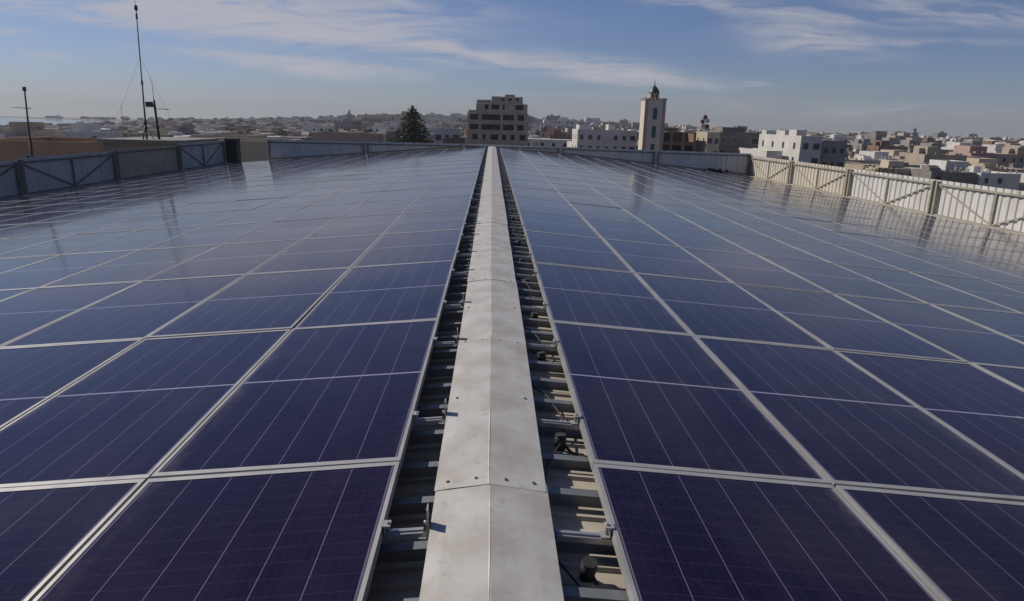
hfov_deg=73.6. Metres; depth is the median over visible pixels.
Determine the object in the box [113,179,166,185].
solar panel
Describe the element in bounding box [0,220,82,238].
solar panel
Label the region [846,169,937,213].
fence panel
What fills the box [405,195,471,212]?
solar panel
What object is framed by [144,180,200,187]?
solar panel
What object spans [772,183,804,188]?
solar panel
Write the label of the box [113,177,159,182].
solar panel
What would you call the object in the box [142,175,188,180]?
solar panel
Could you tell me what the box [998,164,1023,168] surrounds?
town house
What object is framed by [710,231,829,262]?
solar panel
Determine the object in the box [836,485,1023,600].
solar panel
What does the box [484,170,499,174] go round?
ridge cap
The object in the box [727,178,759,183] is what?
solar panel
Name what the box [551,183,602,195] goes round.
solar panel
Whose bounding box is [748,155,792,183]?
fence panel
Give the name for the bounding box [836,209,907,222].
solar panel
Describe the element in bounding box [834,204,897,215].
solar panel
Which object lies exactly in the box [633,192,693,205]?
solar panel
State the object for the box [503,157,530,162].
solar panel
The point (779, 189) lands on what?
solar panel
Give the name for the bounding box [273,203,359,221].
solar panel
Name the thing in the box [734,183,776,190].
solar panel
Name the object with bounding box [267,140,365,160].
fence panel
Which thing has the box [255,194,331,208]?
solar panel
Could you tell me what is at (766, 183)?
solar panel
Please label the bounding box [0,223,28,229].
solar panel
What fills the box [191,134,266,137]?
building
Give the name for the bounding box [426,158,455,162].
solar panel
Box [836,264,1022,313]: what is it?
solar panel
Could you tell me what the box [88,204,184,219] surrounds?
solar panel
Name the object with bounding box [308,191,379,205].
solar panel
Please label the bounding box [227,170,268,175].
solar panel
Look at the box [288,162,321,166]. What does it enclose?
solar panel
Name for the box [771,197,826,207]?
solar panel
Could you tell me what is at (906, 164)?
town house
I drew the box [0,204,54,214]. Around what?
solar panel
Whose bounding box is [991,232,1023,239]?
solar panel
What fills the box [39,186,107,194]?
solar panel
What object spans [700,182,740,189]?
solar panel
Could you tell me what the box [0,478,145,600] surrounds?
solar panel
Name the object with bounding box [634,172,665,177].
solar panel
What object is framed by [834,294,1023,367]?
solar panel
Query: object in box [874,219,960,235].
solar panel
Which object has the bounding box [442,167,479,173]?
solar panel
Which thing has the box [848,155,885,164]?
town house
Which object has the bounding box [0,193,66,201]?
solar panel
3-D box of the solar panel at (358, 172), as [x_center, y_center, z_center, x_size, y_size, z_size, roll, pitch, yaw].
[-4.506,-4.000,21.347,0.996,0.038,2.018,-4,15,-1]
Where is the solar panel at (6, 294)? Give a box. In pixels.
[0,288,35,301]
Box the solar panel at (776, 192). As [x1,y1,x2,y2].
[754,188,801,196]
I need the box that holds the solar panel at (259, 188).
[229,184,287,192]
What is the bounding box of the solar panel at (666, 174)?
[648,171,679,176]
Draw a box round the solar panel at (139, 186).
[111,182,169,189]
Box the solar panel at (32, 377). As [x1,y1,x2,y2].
[0,339,142,428]
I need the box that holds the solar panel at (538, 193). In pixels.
[511,186,566,201]
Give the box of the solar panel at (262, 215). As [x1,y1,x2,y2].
[209,206,305,225]
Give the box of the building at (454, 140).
[443,137,465,147]
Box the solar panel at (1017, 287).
[986,280,1023,292]
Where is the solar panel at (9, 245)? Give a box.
[0,234,74,253]
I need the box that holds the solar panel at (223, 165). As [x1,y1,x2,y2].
[206,164,236,167]
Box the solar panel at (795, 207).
[764,201,828,213]
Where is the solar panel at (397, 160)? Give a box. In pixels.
[380,159,407,162]
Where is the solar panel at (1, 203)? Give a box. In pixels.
[0,200,25,204]
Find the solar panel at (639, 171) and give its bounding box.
[623,168,653,173]
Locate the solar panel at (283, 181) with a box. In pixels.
[255,178,307,185]
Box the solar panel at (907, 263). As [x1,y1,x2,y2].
[836,245,979,278]
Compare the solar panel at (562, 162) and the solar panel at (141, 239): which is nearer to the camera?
the solar panel at (141, 239)
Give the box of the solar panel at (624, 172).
[608,169,639,174]
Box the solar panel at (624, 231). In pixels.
[583,217,678,246]
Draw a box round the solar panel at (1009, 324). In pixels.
[931,304,1023,343]
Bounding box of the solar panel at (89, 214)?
[30,207,135,223]
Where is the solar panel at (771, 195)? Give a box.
[745,190,800,200]
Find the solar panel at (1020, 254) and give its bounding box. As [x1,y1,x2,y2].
[991,249,1023,257]
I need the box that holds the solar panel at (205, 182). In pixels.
[177,178,232,185]
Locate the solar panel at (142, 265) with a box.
[39,245,220,287]
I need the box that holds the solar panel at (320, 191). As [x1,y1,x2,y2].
[287,186,348,196]
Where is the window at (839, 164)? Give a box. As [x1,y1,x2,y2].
[836,162,843,166]
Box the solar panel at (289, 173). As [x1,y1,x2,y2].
[265,170,309,176]
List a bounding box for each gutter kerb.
[0,163,230,200]
[745,175,1023,234]
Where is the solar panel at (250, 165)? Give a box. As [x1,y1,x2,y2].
[233,164,264,167]
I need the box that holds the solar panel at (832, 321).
[737,284,967,362]
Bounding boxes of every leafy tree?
[233,130,252,134]
[276,129,289,135]
[302,128,340,139]
[360,127,374,132]
[863,162,901,174]
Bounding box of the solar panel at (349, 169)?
[330,167,365,171]
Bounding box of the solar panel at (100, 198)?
[60,193,138,203]
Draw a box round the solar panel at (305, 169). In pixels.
[284,167,320,171]
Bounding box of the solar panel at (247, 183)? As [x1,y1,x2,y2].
[219,180,273,187]
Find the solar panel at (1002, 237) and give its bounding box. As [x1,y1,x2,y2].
[954,228,1023,242]
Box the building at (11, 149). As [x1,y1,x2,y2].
[0,137,103,161]
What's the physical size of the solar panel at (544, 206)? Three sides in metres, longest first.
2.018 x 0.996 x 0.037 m
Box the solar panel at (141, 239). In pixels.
[62,226,205,254]
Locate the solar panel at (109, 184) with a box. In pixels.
[83,181,136,187]
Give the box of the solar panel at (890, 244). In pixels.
[837,232,950,256]
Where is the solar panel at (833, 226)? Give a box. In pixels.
[791,217,882,236]
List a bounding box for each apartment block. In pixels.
[572,124,636,149]
[695,131,720,151]
[703,127,760,152]
[739,148,782,158]
[758,130,822,163]
[819,139,846,166]
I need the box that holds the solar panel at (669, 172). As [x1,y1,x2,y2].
[659,170,689,175]
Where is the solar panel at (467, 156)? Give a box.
[457,154,482,157]
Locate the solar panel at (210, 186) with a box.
[179,182,239,190]
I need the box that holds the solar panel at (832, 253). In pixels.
[773,238,904,270]
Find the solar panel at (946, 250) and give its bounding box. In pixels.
[886,237,1011,263]
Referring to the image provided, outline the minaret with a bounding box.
[638,84,666,164]
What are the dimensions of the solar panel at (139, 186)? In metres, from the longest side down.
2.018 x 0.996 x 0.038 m
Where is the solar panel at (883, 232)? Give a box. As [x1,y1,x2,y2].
[834,222,931,241]
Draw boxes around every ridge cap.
[419,484,563,600]
[434,338,546,492]
[459,279,525,343]
[467,243,515,283]
[473,222,509,245]
[476,206,507,225]
[479,195,504,207]
[480,186,502,196]
[482,180,501,187]
[483,174,500,180]
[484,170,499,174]
[485,162,498,166]
[485,166,499,170]
[486,160,497,162]
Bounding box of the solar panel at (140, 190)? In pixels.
[108,186,172,194]
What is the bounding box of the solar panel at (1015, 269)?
[958,258,1023,277]
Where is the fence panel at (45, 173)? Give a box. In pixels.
[16,151,117,194]
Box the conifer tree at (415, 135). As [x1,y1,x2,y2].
[389,105,433,142]
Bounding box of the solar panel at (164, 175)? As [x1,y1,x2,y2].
[144,173,183,177]
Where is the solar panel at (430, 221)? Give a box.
[385,209,468,233]
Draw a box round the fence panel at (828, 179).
[789,161,851,195]
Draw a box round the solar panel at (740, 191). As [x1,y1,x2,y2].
[717,187,766,196]
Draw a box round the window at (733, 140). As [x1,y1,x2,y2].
[731,138,736,143]
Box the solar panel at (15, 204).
[0,198,60,207]
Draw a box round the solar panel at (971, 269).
[896,251,1023,283]
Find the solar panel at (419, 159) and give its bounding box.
[404,157,433,161]
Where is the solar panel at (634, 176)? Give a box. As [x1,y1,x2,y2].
[618,173,652,179]
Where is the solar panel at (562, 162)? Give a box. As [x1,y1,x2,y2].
[551,160,579,165]
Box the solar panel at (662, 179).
[645,176,681,182]
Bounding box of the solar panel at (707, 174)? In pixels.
[692,172,723,177]
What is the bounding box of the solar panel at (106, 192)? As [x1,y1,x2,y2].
[66,188,139,197]
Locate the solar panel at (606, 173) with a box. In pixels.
[590,170,624,176]
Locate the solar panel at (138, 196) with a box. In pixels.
[99,191,174,201]
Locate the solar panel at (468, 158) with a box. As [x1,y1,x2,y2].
[455,157,482,160]
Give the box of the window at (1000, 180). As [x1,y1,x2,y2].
[997,178,1002,183]
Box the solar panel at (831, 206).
[804,201,866,212]
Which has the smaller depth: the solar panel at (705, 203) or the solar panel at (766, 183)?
the solar panel at (705, 203)
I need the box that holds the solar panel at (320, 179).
[294,175,343,182]
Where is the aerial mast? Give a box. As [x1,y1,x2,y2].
[109,0,165,138]
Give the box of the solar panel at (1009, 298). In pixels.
[910,272,1023,313]
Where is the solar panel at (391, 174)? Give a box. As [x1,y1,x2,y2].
[367,171,411,178]
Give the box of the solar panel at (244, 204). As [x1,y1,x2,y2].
[197,198,281,212]
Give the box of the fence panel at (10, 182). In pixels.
[0,160,22,198]
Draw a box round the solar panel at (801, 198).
[777,194,829,203]
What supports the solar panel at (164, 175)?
on the warehouse building at (582, 527)
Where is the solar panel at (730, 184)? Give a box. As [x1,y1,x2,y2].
[713,181,749,187]
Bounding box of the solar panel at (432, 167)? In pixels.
[413,165,449,170]
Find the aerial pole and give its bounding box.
[145,75,168,138]
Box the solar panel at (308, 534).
[32,461,399,600]
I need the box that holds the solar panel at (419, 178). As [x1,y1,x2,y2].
[395,174,440,182]
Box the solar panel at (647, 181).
[627,177,669,185]
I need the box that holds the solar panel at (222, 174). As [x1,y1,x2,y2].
[202,172,240,176]
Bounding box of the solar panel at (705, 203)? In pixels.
[675,197,738,210]
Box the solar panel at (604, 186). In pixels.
[582,181,630,191]
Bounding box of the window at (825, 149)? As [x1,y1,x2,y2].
[822,147,828,153]
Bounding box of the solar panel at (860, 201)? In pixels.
[834,197,888,206]
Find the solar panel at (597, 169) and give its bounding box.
[582,166,612,171]
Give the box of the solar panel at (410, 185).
[381,180,434,190]
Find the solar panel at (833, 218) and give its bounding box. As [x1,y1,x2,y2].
[794,210,876,226]
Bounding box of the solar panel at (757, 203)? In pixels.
[728,197,790,209]
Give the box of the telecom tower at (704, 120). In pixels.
[700,115,709,131]
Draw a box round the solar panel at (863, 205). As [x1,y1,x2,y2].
[833,200,891,210]
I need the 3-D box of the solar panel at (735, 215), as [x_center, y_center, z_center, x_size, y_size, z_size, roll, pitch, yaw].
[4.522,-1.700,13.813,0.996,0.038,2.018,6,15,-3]
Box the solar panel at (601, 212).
[569,202,644,223]
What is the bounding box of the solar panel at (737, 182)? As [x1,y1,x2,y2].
[719,179,755,185]
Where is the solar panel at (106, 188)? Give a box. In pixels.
[72,184,138,192]
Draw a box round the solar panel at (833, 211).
[800,205,870,218]
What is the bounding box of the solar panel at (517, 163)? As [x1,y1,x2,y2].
[504,160,534,166]
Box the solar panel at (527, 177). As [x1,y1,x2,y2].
[507,172,549,182]
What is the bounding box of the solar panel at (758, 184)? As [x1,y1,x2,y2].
[740,181,780,188]
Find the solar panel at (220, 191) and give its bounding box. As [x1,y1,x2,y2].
[186,186,251,195]
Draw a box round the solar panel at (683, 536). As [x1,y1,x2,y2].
[592,463,940,600]
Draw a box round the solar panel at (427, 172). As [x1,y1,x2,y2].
[405,169,445,175]
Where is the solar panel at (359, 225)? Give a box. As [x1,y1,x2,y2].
[305,213,402,238]
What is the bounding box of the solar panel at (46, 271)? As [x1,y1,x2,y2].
[0,250,139,289]
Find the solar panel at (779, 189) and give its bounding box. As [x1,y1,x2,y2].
[760,186,803,193]
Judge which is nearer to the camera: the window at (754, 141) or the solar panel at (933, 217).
the solar panel at (933, 217)
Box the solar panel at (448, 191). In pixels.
[419,185,474,197]
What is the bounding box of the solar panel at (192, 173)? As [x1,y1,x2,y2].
[173,171,210,175]
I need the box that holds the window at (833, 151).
[831,147,836,153]
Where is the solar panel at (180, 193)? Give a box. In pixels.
[142,188,215,198]
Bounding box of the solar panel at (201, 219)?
[143,209,250,229]
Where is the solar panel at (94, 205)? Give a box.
[45,199,138,212]
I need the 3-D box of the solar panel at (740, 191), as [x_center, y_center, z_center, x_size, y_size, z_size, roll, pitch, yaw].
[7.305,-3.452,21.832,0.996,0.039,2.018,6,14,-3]
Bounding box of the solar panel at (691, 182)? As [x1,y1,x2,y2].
[673,179,713,186]
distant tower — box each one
[347,110,351,118]
[909,128,918,135]
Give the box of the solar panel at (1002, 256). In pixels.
[939,243,1023,264]
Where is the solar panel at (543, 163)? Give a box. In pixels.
[529,160,557,165]
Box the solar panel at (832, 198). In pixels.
[808,194,856,202]
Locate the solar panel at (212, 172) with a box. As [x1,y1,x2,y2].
[195,170,232,174]
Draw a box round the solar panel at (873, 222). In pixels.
[836,215,916,230]
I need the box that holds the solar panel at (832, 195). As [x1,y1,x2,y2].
[812,192,856,199]
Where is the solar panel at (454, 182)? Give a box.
[429,177,476,187]
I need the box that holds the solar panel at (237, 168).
[217,166,254,170]
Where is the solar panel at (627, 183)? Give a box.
[607,179,652,188]
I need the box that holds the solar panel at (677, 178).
[657,174,696,181]
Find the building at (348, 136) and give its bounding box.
[311,131,384,141]
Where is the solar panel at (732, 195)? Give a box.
[706,190,760,200]
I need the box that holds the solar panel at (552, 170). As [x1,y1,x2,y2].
[536,167,571,174]
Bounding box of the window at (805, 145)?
[802,143,808,149]
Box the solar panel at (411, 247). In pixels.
[353,229,462,266]
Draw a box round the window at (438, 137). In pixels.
[435,134,441,140]
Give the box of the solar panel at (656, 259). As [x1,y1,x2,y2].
[603,239,732,282]
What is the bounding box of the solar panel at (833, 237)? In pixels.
[783,226,891,250]
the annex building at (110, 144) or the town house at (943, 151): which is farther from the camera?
the town house at (943, 151)
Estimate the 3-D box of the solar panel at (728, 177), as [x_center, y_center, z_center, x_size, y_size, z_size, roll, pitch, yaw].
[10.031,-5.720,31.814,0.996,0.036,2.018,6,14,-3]
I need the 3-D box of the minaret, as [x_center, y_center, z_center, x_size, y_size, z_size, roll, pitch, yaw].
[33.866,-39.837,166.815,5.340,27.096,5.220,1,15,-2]
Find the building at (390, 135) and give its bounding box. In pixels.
[386,130,409,141]
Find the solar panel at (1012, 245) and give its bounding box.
[970,237,1023,250]
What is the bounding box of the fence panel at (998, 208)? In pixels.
[931,180,1023,233]
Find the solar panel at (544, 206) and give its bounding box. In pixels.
[514,196,581,216]
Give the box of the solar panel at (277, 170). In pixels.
[256,168,296,173]
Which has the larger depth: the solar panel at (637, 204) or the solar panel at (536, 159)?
the solar panel at (536, 159)
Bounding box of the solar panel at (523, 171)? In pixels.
[506,167,542,175]
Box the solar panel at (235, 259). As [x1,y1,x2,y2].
[145,239,302,280]
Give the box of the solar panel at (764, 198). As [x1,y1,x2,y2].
[737,193,795,204]
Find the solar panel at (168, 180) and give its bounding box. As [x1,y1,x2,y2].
[145,177,196,183]
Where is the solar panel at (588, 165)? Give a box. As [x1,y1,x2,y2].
[576,163,604,168]
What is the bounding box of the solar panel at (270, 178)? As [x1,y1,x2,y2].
[244,175,291,181]
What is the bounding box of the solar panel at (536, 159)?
[526,157,553,162]
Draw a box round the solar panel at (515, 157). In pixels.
[502,155,527,159]
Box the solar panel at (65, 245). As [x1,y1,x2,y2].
[0,230,139,258]
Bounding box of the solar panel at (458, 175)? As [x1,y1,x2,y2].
[436,172,478,179]
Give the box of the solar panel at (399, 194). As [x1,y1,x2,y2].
[364,188,426,201]
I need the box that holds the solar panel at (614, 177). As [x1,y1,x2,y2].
[597,174,636,181]
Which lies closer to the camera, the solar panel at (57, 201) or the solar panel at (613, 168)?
the solar panel at (57, 201)
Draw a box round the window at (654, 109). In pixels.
[651,106,658,120]
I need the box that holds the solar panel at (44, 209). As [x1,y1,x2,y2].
[2,202,93,214]
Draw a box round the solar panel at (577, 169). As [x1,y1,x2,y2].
[560,166,595,173]
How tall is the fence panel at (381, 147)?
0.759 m
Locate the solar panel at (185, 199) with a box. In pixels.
[145,194,221,205]
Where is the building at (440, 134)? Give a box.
[434,128,461,142]
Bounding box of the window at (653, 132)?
[650,125,656,138]
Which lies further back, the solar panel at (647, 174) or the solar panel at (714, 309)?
the solar panel at (647, 174)
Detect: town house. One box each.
[0,128,17,137]
[1,122,54,136]
[8,136,42,137]
[60,123,122,137]
[101,129,123,132]
[127,133,154,136]
[148,128,183,134]
[178,125,195,127]
[178,128,200,134]
[194,126,211,130]
[195,123,212,127]
[303,122,327,131]
[350,121,361,131]
[361,122,374,132]
[367,123,388,131]
[386,122,399,130]
[390,114,416,122]
[425,124,441,130]
[435,124,453,127]
[460,124,466,131]
[528,127,540,136]
[539,126,556,131]
[540,128,555,137]
[549,130,571,140]
[553,117,577,127]
[555,126,563,130]
[562,128,575,134]
[599,122,616,129]
[806,134,832,139]
[828,134,848,142]
[844,158,865,162]
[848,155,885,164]
[849,138,872,150]
[853,151,896,160]
[866,140,907,150]
[881,149,906,156]
[882,137,900,145]
[887,133,917,141]
[889,152,912,160]
[897,140,942,147]
[903,162,928,166]
[904,146,966,164]
[906,138,928,142]
[908,165,976,184]
[912,159,985,172]
[920,143,952,153]
[922,137,941,143]
[941,142,970,149]
[946,138,962,143]
[949,145,1019,165]
[957,166,1020,189]
[963,140,981,145]
[966,157,1011,168]
[976,163,1023,172]
[981,141,997,144]
[982,144,1004,152]
[995,146,1023,165]
[998,141,1023,145]
[998,143,1020,146]
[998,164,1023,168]
[1011,172,1023,190]
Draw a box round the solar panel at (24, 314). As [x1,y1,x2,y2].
[0,281,141,346]
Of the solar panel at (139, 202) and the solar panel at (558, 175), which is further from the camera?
the solar panel at (558, 175)
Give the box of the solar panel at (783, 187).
[765,184,807,191]
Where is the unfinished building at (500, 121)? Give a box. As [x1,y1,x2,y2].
[467,95,528,145]
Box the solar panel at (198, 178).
[175,176,221,181]
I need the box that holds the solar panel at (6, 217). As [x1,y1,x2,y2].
[0,213,39,221]
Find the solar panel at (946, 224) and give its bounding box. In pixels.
[907,217,986,231]
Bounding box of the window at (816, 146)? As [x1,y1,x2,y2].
[812,143,820,149]
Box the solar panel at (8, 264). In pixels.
[0,255,57,273]
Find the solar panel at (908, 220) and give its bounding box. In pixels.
[871,213,945,226]
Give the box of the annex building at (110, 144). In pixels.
[97,136,218,151]
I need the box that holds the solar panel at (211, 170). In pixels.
[196,168,227,171]
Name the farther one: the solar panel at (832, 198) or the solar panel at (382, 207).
the solar panel at (832, 198)
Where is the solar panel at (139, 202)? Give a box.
[93,196,180,209]
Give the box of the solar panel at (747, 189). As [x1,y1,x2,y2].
[727,185,772,193]
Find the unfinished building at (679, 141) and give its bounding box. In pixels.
[663,127,696,151]
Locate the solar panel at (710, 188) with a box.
[688,184,733,192]
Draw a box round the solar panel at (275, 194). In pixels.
[239,188,308,199]
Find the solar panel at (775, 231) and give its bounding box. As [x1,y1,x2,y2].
[730,220,829,243]
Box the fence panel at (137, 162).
[113,145,180,179]
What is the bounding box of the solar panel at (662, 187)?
[639,182,686,191]
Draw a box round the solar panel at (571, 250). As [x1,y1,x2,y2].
[524,230,633,272]
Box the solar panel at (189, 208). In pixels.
[145,200,235,215]
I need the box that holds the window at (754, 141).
[751,138,758,144]
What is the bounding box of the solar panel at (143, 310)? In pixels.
[0,274,245,347]
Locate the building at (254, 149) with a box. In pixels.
[219,137,302,161]
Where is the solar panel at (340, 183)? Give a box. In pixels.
[312,179,364,187]
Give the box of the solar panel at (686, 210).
[653,202,726,219]
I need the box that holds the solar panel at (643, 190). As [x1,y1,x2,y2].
[619,185,672,196]
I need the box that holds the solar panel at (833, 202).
[805,197,858,206]
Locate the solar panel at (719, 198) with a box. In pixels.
[692,193,752,205]
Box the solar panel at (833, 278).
[758,255,927,303]
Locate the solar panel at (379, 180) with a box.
[354,176,403,184]
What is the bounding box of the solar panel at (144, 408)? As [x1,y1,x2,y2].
[0,329,290,487]
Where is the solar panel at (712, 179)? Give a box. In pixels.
[694,176,730,182]
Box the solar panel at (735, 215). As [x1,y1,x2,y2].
[699,207,776,224]
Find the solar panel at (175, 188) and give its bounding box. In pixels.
[142,184,205,192]
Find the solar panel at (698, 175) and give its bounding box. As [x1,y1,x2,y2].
[683,173,714,178]
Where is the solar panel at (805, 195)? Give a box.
[781,191,828,199]
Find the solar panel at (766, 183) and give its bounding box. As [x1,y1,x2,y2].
[747,180,784,186]
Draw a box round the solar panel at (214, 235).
[143,222,270,249]
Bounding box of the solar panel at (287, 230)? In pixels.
[225,217,337,243]
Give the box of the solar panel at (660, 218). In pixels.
[623,208,706,230]
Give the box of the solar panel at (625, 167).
[615,165,644,170]
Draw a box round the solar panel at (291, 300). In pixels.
[146,268,350,338]
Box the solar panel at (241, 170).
[223,168,260,172]
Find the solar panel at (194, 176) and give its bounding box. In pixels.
[173,173,217,178]
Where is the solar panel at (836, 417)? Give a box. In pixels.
[695,336,1023,501]
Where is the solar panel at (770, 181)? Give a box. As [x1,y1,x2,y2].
[754,179,785,184]
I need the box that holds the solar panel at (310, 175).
[277,173,322,179]
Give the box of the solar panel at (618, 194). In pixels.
[592,187,647,200]
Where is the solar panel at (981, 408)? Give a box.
[834,350,1023,475]
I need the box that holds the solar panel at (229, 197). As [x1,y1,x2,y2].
[192,191,264,202]
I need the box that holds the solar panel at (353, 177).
[331,173,377,180]
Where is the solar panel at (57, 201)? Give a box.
[16,195,101,206]
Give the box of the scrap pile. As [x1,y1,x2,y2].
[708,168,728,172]
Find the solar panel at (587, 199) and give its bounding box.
[558,191,621,207]
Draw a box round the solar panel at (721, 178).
[703,175,739,181]
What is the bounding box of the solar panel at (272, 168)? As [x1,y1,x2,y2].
[250,167,282,170]
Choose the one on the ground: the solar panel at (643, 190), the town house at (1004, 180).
the town house at (1004, 180)
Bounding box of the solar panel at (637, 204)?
[606,197,673,213]
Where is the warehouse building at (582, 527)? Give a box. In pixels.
[74,147,628,600]
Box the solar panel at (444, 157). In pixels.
[431,156,457,159]
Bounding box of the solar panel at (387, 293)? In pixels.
[295,260,454,327]
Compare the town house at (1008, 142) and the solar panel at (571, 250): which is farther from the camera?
the town house at (1008, 142)
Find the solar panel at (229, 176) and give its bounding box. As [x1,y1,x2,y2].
[207,174,250,179]
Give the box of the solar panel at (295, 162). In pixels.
[280,161,309,164]
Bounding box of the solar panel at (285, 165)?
[266,163,300,167]
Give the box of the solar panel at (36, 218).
[0,210,88,224]
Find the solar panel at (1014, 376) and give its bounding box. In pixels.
[971,363,1023,389]
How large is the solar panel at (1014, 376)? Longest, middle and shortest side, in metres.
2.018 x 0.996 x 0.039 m
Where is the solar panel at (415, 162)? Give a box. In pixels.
[398,160,428,164]
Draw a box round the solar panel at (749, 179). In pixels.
[735,177,767,182]
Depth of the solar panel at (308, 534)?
2.27 m
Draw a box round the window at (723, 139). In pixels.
[721,137,725,143]
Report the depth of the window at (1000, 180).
172.89 m
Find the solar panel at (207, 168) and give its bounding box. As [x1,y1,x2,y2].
[187,166,224,170]
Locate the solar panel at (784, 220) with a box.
[745,212,829,230]
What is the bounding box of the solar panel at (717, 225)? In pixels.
[676,214,769,237]
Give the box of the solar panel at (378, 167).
[361,165,395,169]
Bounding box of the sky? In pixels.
[0,0,1023,138]
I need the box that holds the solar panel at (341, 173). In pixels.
[314,170,356,176]
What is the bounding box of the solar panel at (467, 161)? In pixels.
[451,159,481,164]
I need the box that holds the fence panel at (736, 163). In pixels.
[656,150,750,175]
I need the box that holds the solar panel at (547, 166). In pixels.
[532,163,563,169]
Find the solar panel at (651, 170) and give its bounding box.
[639,168,665,172]
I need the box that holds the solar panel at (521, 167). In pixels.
[505,163,537,170]
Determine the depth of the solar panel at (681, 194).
17.69 m
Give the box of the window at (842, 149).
[839,147,844,153]
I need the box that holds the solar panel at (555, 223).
[518,210,601,238]
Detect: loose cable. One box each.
[516,277,547,355]
[531,384,592,600]
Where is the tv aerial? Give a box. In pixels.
[11,87,33,156]
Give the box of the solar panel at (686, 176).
[673,174,704,179]
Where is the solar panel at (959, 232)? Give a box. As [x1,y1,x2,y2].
[913,223,1005,240]
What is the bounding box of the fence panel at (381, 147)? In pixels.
[366,142,462,153]
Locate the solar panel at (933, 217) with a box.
[902,212,968,223]
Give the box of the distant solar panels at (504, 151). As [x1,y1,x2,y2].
[225,147,767,180]
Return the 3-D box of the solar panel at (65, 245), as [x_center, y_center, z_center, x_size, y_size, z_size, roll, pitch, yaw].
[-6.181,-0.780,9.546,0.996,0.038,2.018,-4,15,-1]
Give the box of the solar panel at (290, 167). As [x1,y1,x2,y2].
[274,165,308,169]
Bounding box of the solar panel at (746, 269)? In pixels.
[681,247,831,293]
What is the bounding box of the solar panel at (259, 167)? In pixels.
[244,165,274,168]
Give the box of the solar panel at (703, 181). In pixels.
[683,177,723,184]
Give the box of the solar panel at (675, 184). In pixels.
[656,180,702,189]
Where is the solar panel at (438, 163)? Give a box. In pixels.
[420,161,453,166]
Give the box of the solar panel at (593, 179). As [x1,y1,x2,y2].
[573,175,616,184]
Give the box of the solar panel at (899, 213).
[868,208,932,219]
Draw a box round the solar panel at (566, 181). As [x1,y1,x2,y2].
[544,176,589,186]
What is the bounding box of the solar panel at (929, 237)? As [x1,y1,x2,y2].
[880,227,982,247]
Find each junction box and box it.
[531,312,537,318]
[537,351,548,361]
[555,432,587,456]
[579,556,598,584]
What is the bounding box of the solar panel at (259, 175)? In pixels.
[238,172,280,177]
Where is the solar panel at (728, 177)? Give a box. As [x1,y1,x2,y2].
[711,174,742,179]
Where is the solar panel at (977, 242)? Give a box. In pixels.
[925,232,1023,251]
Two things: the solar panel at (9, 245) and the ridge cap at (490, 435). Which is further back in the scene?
the solar panel at (9, 245)
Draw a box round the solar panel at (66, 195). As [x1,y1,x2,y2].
[32,191,99,199]
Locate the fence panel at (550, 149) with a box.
[464,144,559,153]
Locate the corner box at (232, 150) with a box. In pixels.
[224,138,240,162]
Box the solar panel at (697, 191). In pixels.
[673,186,724,196]
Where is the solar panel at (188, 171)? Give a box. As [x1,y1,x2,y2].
[169,169,207,173]
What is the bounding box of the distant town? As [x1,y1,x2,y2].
[0,111,1023,175]
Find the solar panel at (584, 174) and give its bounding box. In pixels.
[566,170,602,177]
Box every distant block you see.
[334,119,352,128]
[426,112,439,117]
[439,115,451,118]
[864,131,886,142]
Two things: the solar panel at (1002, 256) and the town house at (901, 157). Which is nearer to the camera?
the solar panel at (1002, 256)
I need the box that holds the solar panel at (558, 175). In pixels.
[539,171,578,179]
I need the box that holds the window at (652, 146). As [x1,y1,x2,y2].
[649,143,655,149]
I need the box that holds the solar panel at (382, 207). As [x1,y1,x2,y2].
[340,199,416,216]
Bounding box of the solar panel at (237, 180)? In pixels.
[210,177,260,183]
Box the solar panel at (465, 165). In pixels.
[447,163,480,168]
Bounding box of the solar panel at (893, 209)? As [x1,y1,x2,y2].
[866,204,925,214]
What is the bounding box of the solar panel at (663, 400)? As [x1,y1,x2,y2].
[551,321,830,484]
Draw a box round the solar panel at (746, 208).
[714,201,783,215]
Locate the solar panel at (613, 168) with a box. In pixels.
[600,166,628,170]
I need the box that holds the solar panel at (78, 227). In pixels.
[15,216,139,237]
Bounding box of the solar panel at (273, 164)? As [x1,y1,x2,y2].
[260,162,289,165]
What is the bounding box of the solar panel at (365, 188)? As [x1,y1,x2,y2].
[334,183,392,193]
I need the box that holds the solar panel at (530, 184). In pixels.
[509,178,556,190]
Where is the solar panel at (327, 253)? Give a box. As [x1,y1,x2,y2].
[249,234,382,273]
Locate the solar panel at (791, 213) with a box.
[756,206,831,221]
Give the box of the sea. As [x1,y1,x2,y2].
[0,117,143,124]
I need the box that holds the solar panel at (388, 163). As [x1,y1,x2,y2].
[369,161,403,166]
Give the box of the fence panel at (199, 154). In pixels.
[177,140,225,169]
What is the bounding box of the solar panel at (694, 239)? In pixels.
[647,224,754,254]
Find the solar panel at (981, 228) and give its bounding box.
[942,221,1023,235]
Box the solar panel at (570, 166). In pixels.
[556,163,585,168]
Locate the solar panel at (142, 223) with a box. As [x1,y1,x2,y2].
[77,213,193,233]
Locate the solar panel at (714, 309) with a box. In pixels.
[636,273,830,348]
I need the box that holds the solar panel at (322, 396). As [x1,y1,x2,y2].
[151,319,438,478]
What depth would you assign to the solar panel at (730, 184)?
25.78 m
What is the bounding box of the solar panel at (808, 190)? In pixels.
[790,187,827,193]
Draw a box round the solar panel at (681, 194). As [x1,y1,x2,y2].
[656,189,711,200]
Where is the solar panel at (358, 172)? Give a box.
[347,169,386,174]
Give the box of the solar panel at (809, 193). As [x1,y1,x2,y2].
[786,189,829,196]
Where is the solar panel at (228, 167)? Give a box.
[214,165,244,168]
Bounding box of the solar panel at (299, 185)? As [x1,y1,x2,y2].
[268,181,327,190]
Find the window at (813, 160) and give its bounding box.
[810,158,818,163]
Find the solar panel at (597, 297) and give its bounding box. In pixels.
[534,263,691,334]
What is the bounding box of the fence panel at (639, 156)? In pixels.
[560,147,655,164]

